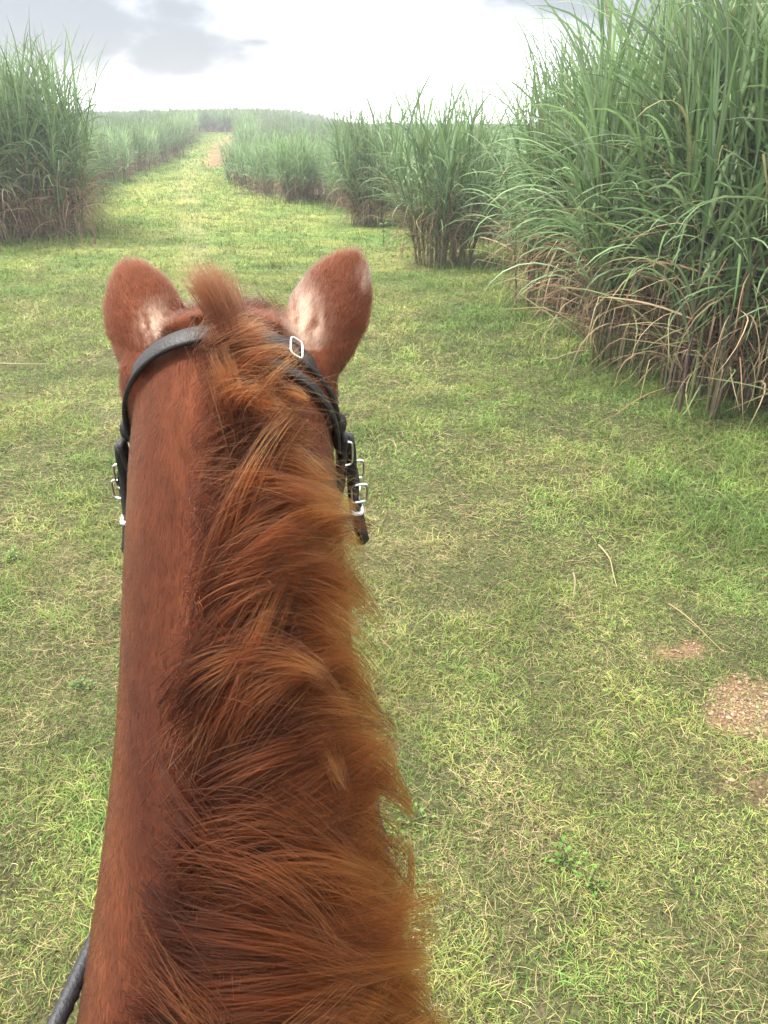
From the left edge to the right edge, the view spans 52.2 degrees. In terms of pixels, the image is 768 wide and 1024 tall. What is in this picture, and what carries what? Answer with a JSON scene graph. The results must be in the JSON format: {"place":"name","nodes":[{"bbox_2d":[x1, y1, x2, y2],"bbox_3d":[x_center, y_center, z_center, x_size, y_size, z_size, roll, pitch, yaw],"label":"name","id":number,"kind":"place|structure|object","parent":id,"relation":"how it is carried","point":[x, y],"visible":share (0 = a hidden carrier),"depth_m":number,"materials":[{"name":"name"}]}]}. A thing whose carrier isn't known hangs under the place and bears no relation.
{"place":"outdoors","nodes":[
{"label":"outdoors","id":0,"kind":"place"},
{"bbox_2d":[70,103,538,181],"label":"sugarcane field","id":1,"kind":"structure","parent":0,"point":[277,119],"depth_m":76.82,"materials":[{"name":"plant"}]},
{"bbox_2d":[0,0,746,123],"label":"sky","id":2,"kind":"structure","parent":0,"point":[182,54],"materials":[{"name":"white"}]},
{"bbox_2d":[0,125,767,1023],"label":"ground","id":3,"kind":"structure","parent":0,"point":[540,1007],"depth_m":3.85,"materials":[{"name":"green plant"}]},
{"bbox_2d":[2,545,21,561],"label":"leafy weed","id":4,"kind":"object","parent":3,"relation":"on","point":[11,556],"visible":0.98,"depth_m":4.57,"materials":[{"name":"green plant"}]},
{"bbox_2d":[0,57,44,242],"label":"sugarcane clump","id":5,"kind":"object","parent":3,"relation":"on","point":[2,152],"visible":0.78,"depth_m":15.66,"materials":[{"name":"plant"}]},
{"bbox_2d":[0,363,48,364],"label":"dry stalk","id":6,"kind":"object","parent":3,"relation":"on","point":[21,364],"visible":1,"depth_m":8.16,"materials":[{"name":"plant"}]},
{"bbox_2d":[0,41,67,236],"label":"sugarcane clump","id":7,"kind":"object","parent":3,"relation":"on","point":[7,226],"visible":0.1,"depth_m":16.88,"materials":[{"name":"plant"}]},
{"bbox_2d":[0,50,81,220],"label":"sugarcane clump","id":8,"kind":"object","parent":3,"relation":"on","point":[34,83],"visible":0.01,"depth_m":18.88,"materials":[{"name":"plant"}]},
{"bbox_2d":[0,15,106,241],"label":"sugarcane clump","id":9,"kind":"object","parent":3,"relation":"on","point":[22,105],"visible":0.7,"depth_m":16.01,"materials":[{"name":"plant"}]},
{"bbox_2d":[0,34,107,231],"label":"sugarcane clump","id":10,"kind":"object","parent":3,"relation":"on","point":[66,108],"visible":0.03,"depth_m":18.00,"materials":[{"name":"plant"}]},
{"bbox_2d":[0,31,114,233],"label":"sugarcane clump","id":11,"kind":"object","parent":3,"relation":"on","point":[58,85],"visible":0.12,"depth_m":16.92,"materials":[{"name":"plant"}]},
{"bbox_2d":[0,22,128,241],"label":"sugarcane clump","id":12,"kind":"object","parent":3,"relation":"on","point":[79,184],"visible":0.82,"depth_m":16.31,"materials":[{"name":"plant"}]},
{"bbox_2d":[68,676,95,693],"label":"leafy weed","id":13,"kind":"object","parent":3,"relation":"on","point":[73,684],"visible":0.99,"depth_m":3.54,"materials":[{"name":"green plant"}]},
{"bbox_2d":[78,126,105,193],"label":"sugarcane clump","id":14,"kind":"object","parent":3,"relation":"on","point":[91,164],"visible":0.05,"depth_m":26.90,"materials":[{"name":"plant"}]},
{"bbox_2d":[80,124,104,192],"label":"sugarcane clump","id":15,"kind":"object","parent":3,"relation":"on","point":[95,151],"visible":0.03,"depth_m":27.86,"materials":[{"name":"plant"}]},
{"bbox_2d":[83,118,105,184],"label":"sugarcane clump","id":16,"kind":"object","parent":3,"relation":"on","point":[96,153],"visible":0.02,"depth_m":29.66,"materials":[{"name":"plant"}]},
{"bbox_2d":[86,131,106,185],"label":"sugarcane clump","id":17,"kind":"object","parent":3,"relation":"on","point":[95,154],"visible":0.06,"depth_m":28.28,"materials":[{"name":"plant"}]},
{"bbox_2d":[88,121,111,184],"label":"sugarcane clump","id":18,"kind":"object","parent":3,"relation":"on","point":[100,149],"visible":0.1,"depth_m":31.61,"materials":[{"name":"plant"}]},
{"bbox_2d":[90,122,117,182],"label":"sugarcane clump","id":19,"kind":"object","parent":3,"relation":"on","point":[105,152],"visible":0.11,"depth_m":32.33,"materials":[{"name":"plant"}]},
{"bbox_2d":[89,118,138,175],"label":"sugarcane clump","id":20,"kind":"object","parent":3,"relation":"on","point":[115,139],"visible":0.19,"depth_m":35.74,"materials":[{"name":"plant"}]},
{"bbox_2d":[100,124,133,178],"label":"sugarcane clump","id":21,"kind":"object","parent":3,"relation":"on","point":[110,155],"visible":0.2,"depth_m":34.30,"materials":[{"name":"plant"}]},
{"bbox_2d":[90,118,143,181],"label":"sugarcane clump","id":22,"kind":"object","parent":3,"relation":"on","point":[124,160],"visible":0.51,"depth_m":32.52,"materials":[{"name":"plant"}]},
{"bbox_2d":[101,126,139,172],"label":"sugarcane clump","id":23,"kind":"object","parent":3,"relation":"on","point":[119,150],"visible":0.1,"depth_m":36.70,"materials":[{"name":"plant"}]},
{"bbox_2d":[105,117,150,172],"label":"sugarcane clump","id":24,"kind":"object","parent":3,"relation":"on","point":[136,144],"visible":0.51,"depth_m":38.00,"materials":[{"name":"plant"}]},
{"bbox_2d":[114,122,160,170],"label":"sugarcane clump","id":25,"kind":"object","parent":3,"relation":"on","point":[150,151],"visible":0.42,"depth_m":39.23,"materials":[{"name":"plant"}]},
{"bbox_2d":[119,122,158,166],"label":"sugarcane clump","id":26,"kind":"object","parent":3,"relation":"on","point":[144,140],"visible":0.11,"depth_m":41.56,"materials":[{"name":"plant"}]},
{"bbox_2d":[120,120,157,168],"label":"sugarcane clump","id":27,"kind":"object","parent":3,"relation":"on","point":[145,141],"visible":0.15,"depth_m":40.57,"materials":[{"name":"plant"}]},
{"bbox_2d":[129,119,161,164],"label":"sugarcane clump","id":28,"kind":"object","parent":3,"relation":"on","point":[155,151],"visible":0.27,"depth_m":42.91,"materials":[{"name":"plant"}]},
{"bbox_2d":[134,119,168,162],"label":"sugarcane clump","id":29,"kind":"object","parent":3,"relation":"on","point":[156,136],"visible":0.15,"depth_m":44.93,"materials":[{"name":"plant"}]},
{"bbox_2d":[139,114,174,158],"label":"sugarcane clump","id":30,"kind":"object","parent":3,"relation":"on","point":[155,121],"visible":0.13,"depth_m":47.02,"materials":[{"name":"plant"}]},
{"bbox_2d":[140,123,175,163],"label":"sugarcane clump","id":31,"kind":"object","parent":3,"relation":"on","point":[163,152],"visible":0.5,"depth_m":44.56,"materials":[{"name":"plant"}]},
{"bbox_2d":[148,115,181,155],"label":"sugarcane clump","id":32,"kind":"object","parent":3,"relation":"on","point":[164,120],"visible":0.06,"depth_m":50.38,"materials":[{"name":"plant"}]},
{"bbox_2d":[158,122,181,155],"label":"sugarcane clump","id":33,"kind":"object","parent":3,"relation":"on","point":[174,137],"visible":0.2,"depth_m":49.57,"materials":[{"name":"plant"}]},
{"bbox_2d":[154,112,186,145],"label":"sugarcane clump","id":34,"kind":"object","parent":3,"relation":"on","point":[175,125],"visible":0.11,"depth_m":56.81,"materials":[{"name":"plant"}]},
{"bbox_2d":[156,115,191,157],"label":"sugarcane clump","id":35,"kind":"object","parent":3,"relation":"on","point":[176,143],"visible":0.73,"depth_m":48.62,"materials":[{"name":"plant"}]},
{"bbox_2d":[158,109,192,144],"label":"sugarcane clump","id":36,"kind":"object","parent":3,"relation":"on","point":[177,119],"visible":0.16,"depth_m":59.11,"materials":[{"name":"plant"}]},
{"bbox_2d":[164,109,187,146],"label":"sugarcane clump","id":37,"kind":"object","parent":3,"relation":"on","point":[178,123],"visible":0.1,"depth_m":55.65,"materials":[{"name":"plant"}]},
{"bbox_2d":[172,113,194,143],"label":"sugarcane clump","id":38,"kind":"object","parent":3,"relation":"on","point":[189,129],"visible":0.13,"depth_m":64.01,"materials":[{"name":"plant"}]},
{"bbox_2d":[174,114,193,146],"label":"sugarcane clump","id":39,"kind":"object","parent":3,"relation":"on","point":[187,125],"visible":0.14,"depth_m":58.93,"materials":[{"name":"plant"}]},
{"bbox_2d":[183,112,199,141],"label":"sugarcane clump","id":40,"kind":"object","parent":3,"relation":"on","point":[194,122],"visible":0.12,"depth_m":66.07,"materials":[{"name":"plant"}]},
{"bbox_2d":[197,109,210,131],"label":"sugarcane clump","id":41,"kind":"object","parent":3,"relation":"on","point":[205,122],"visible":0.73,"depth_m":88.06,"materials":[{"name":"plant"}]},
{"bbox_2d":[196,109,217,131],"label":"sugarcane clump","id":42,"kind":"object","parent":3,"relation":"on","point":[214,121],"visible":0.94,"depth_m":87.77,"materials":[{"name":"plant"}]},
{"bbox_2d":[206,110,224,131],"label":"sugarcane clump","id":43,"kind":"object","parent":3,"relation":"on","point":[218,124],"visible":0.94,"depth_m":87.96,"materials":[{"name":"plant"}]},
{"bbox_2d":[215,107,231,131],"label":"sugarcane clump","id":44,"kind":"object","parent":3,"relation":"on","point":[225,124],"visible":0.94,"depth_m":88.01,"materials":[{"name":"plant"}]},
{"bbox_2d":[221,110,235,131],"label":"sugarcane clump","id":45,"kind":"object","parent":3,"relation":"on","point":[229,125],"visible":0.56,"depth_m":88.10,"materials":[{"name":"plant"}]},
{"bbox_2d":[211,139,251,183],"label":"sugarcane clump","id":46,"kind":"object","parent":3,"relation":"on","point":[226,174],"visible":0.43,"depth_m":32.31,"materials":[{"name":"plant"}]},
{"bbox_2d":[229,110,248,129],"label":"sugarcane clump","id":47,"kind":"object","parent":3,"relation":"on","point":[235,119],"visible":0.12,"depth_m":73.23,"materials":[{"name":"plant"}]},
{"bbox_2d":[228,136,251,181],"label":"sugarcane clump","id":48,"kind":"object","parent":3,"relation":"on","point":[242,149],"visible":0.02,"depth_m":33.19,"materials":[{"name":"plant"}]},
{"bbox_2d":[218,134,263,185],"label":"sugarcane clump","id":49,"kind":"object","parent":3,"relation":"on","point":[231,166],"visible":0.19,"depth_m":31.32,"materials":[{"name":"plant"}]},
{"bbox_2d":[225,133,262,188],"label":"sugarcane clump","id":50,"kind":"object","parent":3,"relation":"on","point":[236,164],"visible":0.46,"depth_m":30.02,"materials":[{"name":"plant"}]},
{"bbox_2d":[233,118,256,136],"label":"sugarcane clump","id":51,"kind":"object","parent":3,"relation":"on","point":[239,125],"visible":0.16,"depth_m":52.46,"materials":[{"name":"plant"}]},
{"bbox_2d":[235,120,259,135],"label":"sugarcane clump","id":52,"kind":"object","parent":3,"relation":"on","point":[245,127],"visible":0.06,"depth_m":48.34,"materials":[{"name":"plant"}]},
{"bbox_2d":[237,121,260,133],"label":"sugarcane clump","id":53,"kind":"object","parent":3,"relation":"on","point":[251,127],"visible":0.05,"depth_m":51.77,"materials":[{"name":"plant"}]},
{"bbox_2d":[234,127,266,146],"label":"sugarcane clump","id":54,"kind":"object","parent":3,"relation":"on","point":[250,137],"visible":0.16,"depth_m":37.27,"materials":[{"name":"plant"}]},
{"bbox_2d":[241,126,268,144],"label":"sugarcane clump","id":55,"kind":"object","parent":3,"relation":"on","point":[254,134],"visible":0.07,"depth_m":39.78,"materials":[{"name":"plant"}]},
{"bbox_2d":[239,136,272,193],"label":"sugarcane clump","id":56,"kind":"object","parent":3,"relation":"on","point":[256,187],"visible":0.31,"depth_m":28.38,"materials":[{"name":"plant"}]},
{"bbox_2d":[240,135,279,196],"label":"sugarcane clump","id":57,"kind":"object","parent":3,"relation":"on","point":[264,172],"visible":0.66,"depth_m":27.39,"materials":[{"name":"plant"}]},
{"bbox_2d":[267,133,298,196],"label":"sugarcane clump","id":58,"kind":"object","parent":3,"relation":"on","point":[284,160],"visible":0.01,"depth_m":26.62,"materials":[{"name":"plant"}]},
{"bbox_2d":[251,119,330,203],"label":"sugarcane clump","id":59,"kind":"object","parent":3,"relation":"on","point":[303,179],"visible":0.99,"depth_m":24.79,"materials":[{"name":"plant"}]},
{"bbox_2d":[267,132,322,198],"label":"sugarcane clump","id":60,"kind":"object","parent":3,"relation":"on","point":[292,161],"visible":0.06,"depth_m":25.67,"materials":[{"name":"plant"}]},
{"bbox_2d":[278,128,328,199],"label":"sugarcane clump","id":61,"kind":"object","parent":3,"relation":"on","point":[308,164],"visible":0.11,"depth_m":26.23,"materials":[{"name":"plant"}]},
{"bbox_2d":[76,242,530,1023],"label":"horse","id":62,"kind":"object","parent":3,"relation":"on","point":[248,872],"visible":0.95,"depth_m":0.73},
{"bbox_2d":[46,325,416,1023],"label":"bridle","id":63,"kind":"object","parent":62,"relation":"attached to","point":[342,441],"visible":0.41,"depth_m":0.87,"materials":[{"name":"black leather"}]},
{"bbox_2d":[314,137,332,195],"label":"sugarcane clump","id":64,"kind":"object","parent":3,"relation":"on","point":[322,171],"visible":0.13,"depth_m":27.67,"materials":[{"name":"plant"}]},
{"bbox_2d":[317,137,343,202],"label":"sugarcane clump","id":65,"kind":"object","parent":3,"relation":"on","point":[327,175],"visible":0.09,"depth_m":25.39,"materials":[{"name":"plant"}]},
{"bbox_2d":[319,131,344,196],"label":"sugarcane clump","id":66,"kind":"object","parent":3,"relation":"on","point":[327,155],"visible":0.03,"depth_m":26.84,"materials":[{"name":"plant"}]},
{"bbox_2d":[315,136,356,206],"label":"sugarcane clump","id":67,"kind":"object","parent":3,"relation":"on","point":[330,161],"visible":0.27,"depth_m":23.97,"materials":[{"name":"plant"}]},
{"bbox_2d":[324,138,377,208],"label":"sugarcane clump","id":68,"kind":"object","parent":3,"relation":"on","point":[342,176],"visible":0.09,"depth_m":23.45,"materials":[{"name":"plant"}]},
{"bbox_2d":[304,81,419,226],"bbox_3d":[-0.514,-8.807,19.342,2.892,3.322,3.264,1,27,3],"label":"sugarcane clump","id":69,"kind":"object","parent":3,"relation":"on","point":[353,180],"visible":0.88,"depth_m":19.20,"materials":[{"name":"plant"}]},
{"bbox_2d":[378,219,390,242],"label":"leafy weed","id":70,"kind":"object","parent":3,"relation":"on","point":[384,230],"visible":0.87,"depth_m":15.85,"materials":[{"name":"green plant"}]},
{"bbox_2d":[367,141,412,212],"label":"sugarcane clump","id":71,"kind":"object","parent":3,"relation":"on","point":[390,189],"visible":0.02,"depth_m":22.49,"materials":[{"name":"plant"}]},
{"bbox_2d":[386,134,417,215],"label":"sugarcane clump","id":72,"kind":"object","parent":3,"relation":"on","point":[403,179],"visible":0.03,"depth_m":20.88,"materials":[{"name":"plant"}]},
{"bbox_2d":[397,802,435,833],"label":"leafy weed","id":73,"kind":"object","parent":3,"relation":"on","point":[414,821],"visible":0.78,"depth_m":2.86,"materials":[{"name":"green plant"}]},
{"bbox_2d":[399,133,437,220],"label":"sugarcane clump","id":74,"kind":"object","parent":3,"relation":"on","point":[414,176],"visible":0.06,"depth_m":19.27,"materials":[{"name":"plant"}]},
{"bbox_2d":[348,47,554,271],"bbox_3d":[1.234,-6.032,13.563,3.342,3.473,3.770,19,30,28],"label":"sugarcane clump","id":75,"kind":"object","parent":3,"relation":"on","point":[445,206],"visible":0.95,"depth_m":13.35,"materials":[{"name":"plant"}]},
{"bbox_2d":[433,122,498,234],"bbox_3d":[1.835,-7.549,17.691,2.306,2.505,2.378,-3,27,-7],"label":"sugarcane clump","id":76,"kind":"object","parent":3,"relation":"on","point":[476,151],"visible":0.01,"depth_m":17.30,"materials":[{"name":"plant"}]},
{"bbox_2d":[439,118,516,239],"bbox_3d":[2.208,-7.375,17.165,2.264,2.668,2.566,3,27,6],"label":"sugarcane clump","id":77,"kind":"object","parent":3,"relation":"on","point":[491,186],"visible":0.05,"depth_m":17.16,"materials":[{"name":"plant"}]},
{"bbox_2d":[487,137,522,237],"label":"sugarcane clump","id":78,"kind":"object","parent":3,"relation":"on","point":[497,209],"visible":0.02,"depth_m":17.55,"materials":[{"name":"plant"}]},
{"bbox_2d":[488,124,527,247],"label":"sugarcane clump","id":79,"kind":"object","parent":3,"relation":"on","point":[506,205],"visible":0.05,"depth_m":15.88,"materials":[{"name":"plant"}]},
{"bbox_2d":[494,107,534,259],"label":"sugarcane clump","id":80,"kind":"object","parent":3,"relation":"on","point":[516,180],"visible":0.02,"depth_m":14.17,"materials":[{"name":"plant"}]},
{"bbox_2d":[495,130,539,252],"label":"sugarcane clump","id":81,"kind":"object","parent":3,"relation":"on","point":[514,196],"visible":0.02,"depth_m":15.16,"materials":[{"name":"plant"}]},
{"bbox_2d":[443,3,656,318],"bbox_3d":[2.530,-4.583,10.289,3.525,3.751,3.191,9,29,13],"label":"sugarcane clump","id":82,"kind":"object","parent":3,"relation":"on","point":[511,203],"visible":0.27,"depth_m":10.23,"materials":[{"name":"plant"}]},
{"bbox_2d":[487,17,644,287],"bbox_3d":[2.891,-4.911,10.992,2.893,3.671,3.085,4,29,10],"label":"sugarcane clump","id":83,"kind":"object","parent":3,"relation":"on","point":[537,119],"visible":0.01,"depth_m":10.86,"materials":[{"name":"plant"}]},
{"bbox_2d":[549,836,587,877],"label":"leafy weed","id":84,"kind":"object","parent":3,"relation":"on","point":[561,858],"visible":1,"depth_m":2.71,"materials":[{"name":"green plant"}]},
{"bbox_2d":[572,572,575,597],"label":"dry stalk","id":85,"kind":"object","parent":3,"relation":"on","point":[573,573],"visible":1,"depth_m":4.27,"materials":[{"name":"plant"}]},
{"bbox_2d":[475,3,676,334],"bbox_3d":[2.712,-4.193,9.455,3.339,3.736,3.544,3,24,7],"label":"sugarcane clump","id":86,"kind":"object","parent":3,"relation":"on","point":[548,164],"visible":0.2,"depth_m":9.54,"materials":[{"name":"plant"}]},
{"bbox_2d":[576,863,608,896],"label":"leafy weed","id":87,"kind":"object","parent":3,"relation":"on","point":[591,881],"visible":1,"depth_m":2.62,"materials":[{"name":"green plant"}]},
{"bbox_2d":[518,1,693,297],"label":"sugarcane clump","id":88,"kind":"object","parent":3,"relation":"on","point":[592,67],"depth_m":10.15,"materials":[{"name":"plant"}]},
{"bbox_2d":[598,544,616,586],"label":"dry stalk","id":89,"kind":"object","parent":3,"relation":"on","point":[599,545],"visible":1,"depth_m":4.52,"materials":[{"name":"plant"}]},
{"bbox_2d":[484,0,758,353],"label":"sugarcane clump","id":90,"kind":"object","parent":3,"relation":"on","point":[589,117],"visible":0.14,"depth_m":8.55,"materials":[{"name":"plant"}]},
{"bbox_2d":[484,0,767,401],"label":"sugarcane clump","id":91,"kind":"object","parent":3,"relation":"on","point":[601,116],"visible":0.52,"depth_m":7.14,"materials":[{"name":"plant"}]},
{"bbox_2d":[591,5,702,333],"bbox_3d":[3.852,-4.106,9.081,3.479,3.922,3.522,1,27,3],"label":"sugarcane clump","id":92,"kind":"object","parent":3,"relation":"on","point":[672,83],"depth_m":8.79,"materials":[{"name":"plant"}]},
{"bbox_2d":[548,0,767,431],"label":"sugarcane clump","id":93,"kind":"object","parent":3,"relation":"on","point":[743,243],"visible":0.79,"depth_m":6.32,"materials":[{"name":"plant"}]},
{"bbox_2d":[552,0,763,352],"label":"sugarcane clump","id":94,"kind":"object","parent":3,"relation":"on","point":[649,47],"visible":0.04,"depth_m":7.76,"materials":[{"name":"plant"}]},
{"bbox_2d":[653,468,681,477],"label":"leafy weed","id":95,"kind":"object","parent":3,"relation":"on","point":[667,472],"visible":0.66,"depth_m":5.62,"materials":[{"name":"green plant"}]},
{"bbox_2d":[574,0,767,413],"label":"sugarcane clump","id":96,"kind":"object","parent":3,"relation":"on","point":[689,118],"visible":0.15,"depth_m":6.45,"materials":[{"name":"plant"}]},
{"bbox_2d":[580,589,767,806],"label":"gravel","id":97,"kind":"structure","parent":3,"relation":"on","point":[735,700],"depth_m":3.43,"materials":[{"name":"stone"}]},
{"bbox_2d":[594,0,767,379],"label":"sugarcane clump","id":98,"kind":"object","parent":3,"relation":"on","point":[742,16],"visible":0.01,"depth_m":7.04,"materials":[{"name":"plant"}]},
{"bbox_2d":[595,0,767,406],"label":"sugarcane clump","id":99,"kind":"object","parent":3,"relation":"on","point":[764,248],"visible":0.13,"depth_m":6.54,"materials":[{"name":"plant"}]},
{"bbox_2d":[668,603,723,651],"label":"dry stalk","id":100,"kind":"object","parent":3,"relation":"on","point":[691,621],"visible":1,"depth_m":3.97,"materials":[{"name":"plant"}]},
{"bbox_2d":[638,0,767,425],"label":"sugarcane clump","id":101,"kind":"object","parent":3,"relation":"on","point":[753,198],"visible":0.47,"depth_m":6.12,"materials":[{"name":"plant"}]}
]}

